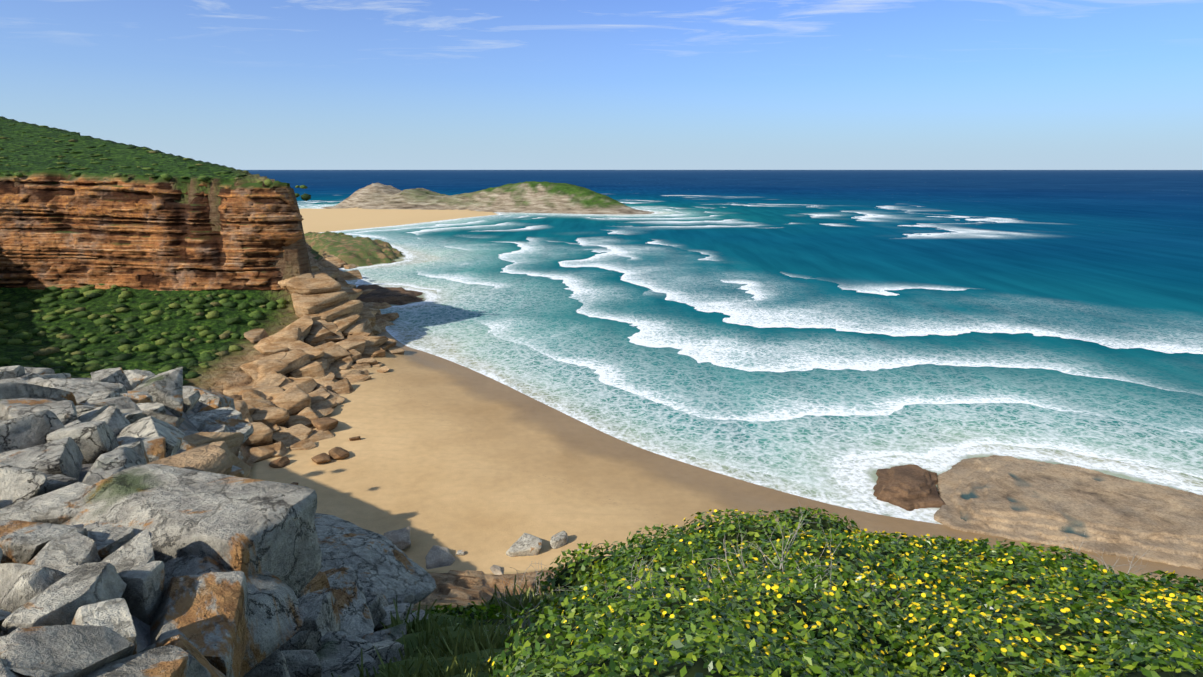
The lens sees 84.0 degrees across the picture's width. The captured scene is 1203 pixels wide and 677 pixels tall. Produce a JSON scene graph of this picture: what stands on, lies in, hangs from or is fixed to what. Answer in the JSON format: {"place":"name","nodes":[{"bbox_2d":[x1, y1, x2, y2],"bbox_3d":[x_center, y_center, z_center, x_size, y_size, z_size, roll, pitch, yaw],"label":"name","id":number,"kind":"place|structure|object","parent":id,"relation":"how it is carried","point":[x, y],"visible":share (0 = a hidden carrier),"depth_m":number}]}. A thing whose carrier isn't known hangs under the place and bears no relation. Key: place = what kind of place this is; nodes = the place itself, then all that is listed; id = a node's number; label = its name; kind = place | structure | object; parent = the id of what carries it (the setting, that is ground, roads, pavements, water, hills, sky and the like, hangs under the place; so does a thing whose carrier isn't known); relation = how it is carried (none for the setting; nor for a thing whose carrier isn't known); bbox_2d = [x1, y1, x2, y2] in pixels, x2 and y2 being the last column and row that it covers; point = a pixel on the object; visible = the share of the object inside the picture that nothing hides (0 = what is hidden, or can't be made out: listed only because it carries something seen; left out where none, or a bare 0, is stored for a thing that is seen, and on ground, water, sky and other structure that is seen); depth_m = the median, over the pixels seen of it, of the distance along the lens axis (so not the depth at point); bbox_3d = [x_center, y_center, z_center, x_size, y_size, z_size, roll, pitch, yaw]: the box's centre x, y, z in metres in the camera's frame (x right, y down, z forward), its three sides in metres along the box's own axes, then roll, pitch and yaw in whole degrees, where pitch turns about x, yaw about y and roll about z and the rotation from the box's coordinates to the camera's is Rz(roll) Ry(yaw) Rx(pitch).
{"place":"outdoors","nodes":[
{"label":"outdoors","id":0,"kind":"place"},
{"bbox_2d":[299,181,653,233],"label":"land","id":1,"kind":"structure","parent":0,"point":[373,205],"depth_m":729.17},
{"bbox_2d":[0,116,1202,652],"bbox_3d":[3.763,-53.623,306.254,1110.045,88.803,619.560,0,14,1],"label":"terrain","id":2,"kind":"structure","parent":0,"point":[484,472],"depth_m":105.18},
{"bbox_2d":[0,170,303,290],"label":"cliff face","id":3,"kind":"object","parent":2,"relation":"on","point":[136,232],"visible":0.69,"depth_m":163.99},
{"bbox_2d":[0,365,435,676],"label":"boulders","id":4,"kind":"object","parent":2,"relation":"on","point":[234,573],"visible":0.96,"depth_m":5.32},
{"bbox_2d":[0,124,436,612],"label":"shrubs","id":5,"kind":"object","parent":2,"relation":"on","point":[57,365],"visible":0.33,"depth_m":146.24},
{"bbox_2d":[147,266,404,477],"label":"boulders","id":6,"kind":"object","parent":2,"relation":"on","point":[308,373],"visible":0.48,"depth_m":128.35},
{"bbox_2d":[223,255,398,450],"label":"boulders","id":7,"kind":"object","parent":2,"relation":"on","point":[330,307],"visible":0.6,"depth_m":146.40},
{"bbox_2d":[269,417,360,484],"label":"rocks","id":8,"kind":"object","parent":2,"relation":"on","point":[329,424],"visible":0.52,"depth_m":101.74},
{"bbox_2d":[304,231,404,265],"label":"grassy mound","id":9,"kind":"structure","parent":2,"relation":"on","point":[358,250],"depth_m":352.69},
{"bbox_2d":[355,284,424,304],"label":"flat rock","id":10,"kind":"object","parent":2,"relation":"on","point":[394,295],"visible":0.27,"depth_m":236.56},
{"bbox_2d":[384,526,502,574],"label":"rocks","id":11,"kind":"object","parent":2,"relation":"on","point":[437,556],"visible":0.44,"depth_m":75.13},
{"bbox_2d":[331,575,597,676],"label":"grass","id":12,"kind":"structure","parent":2,"relation":"on","point":[477,644],"depth_m":6.70},
{"bbox_2d":[456,531,583,556],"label":"rocks","id":13,"kind":"object","parent":2,"relation":"on","point":[525,544],"visible":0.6,"depth_m":76.46},
{"bbox_2d":[412,506,1202,676],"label":"bush","id":14,"kind":"object","parent":2,"relation":"on","point":[742,658],"depth_m":5.31},
{"bbox_2d":[475,500,1153,636],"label":"twigs","id":15,"kind":"object","parent":2,"relation":"on","point":[638,569],"visible":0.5,"depth_m":7.26},
{"bbox_2d":[873,464,945,510],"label":"boulder","id":16,"kind":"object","parent":2,"relation":"on","point":[909,487],"depth_m":94.95},
{"bbox_2d":[0,0,1202,169],"label":"sky","id":17,"kind":"structure","parent":0,"point":[237,84]},
{"bbox_2d":[242,170,1202,524],"bbox_3d":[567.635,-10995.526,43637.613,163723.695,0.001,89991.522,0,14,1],"label":"sea","id":18,"kind":"structure","parent":0,"point":[840,338],"depth_m":217.22},
{"bbox_2d":[934,455,1202,569],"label":"platform","id":19,"kind":"structure","parent":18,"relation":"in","point":[1014,498],"depth_m":88.65}
]}

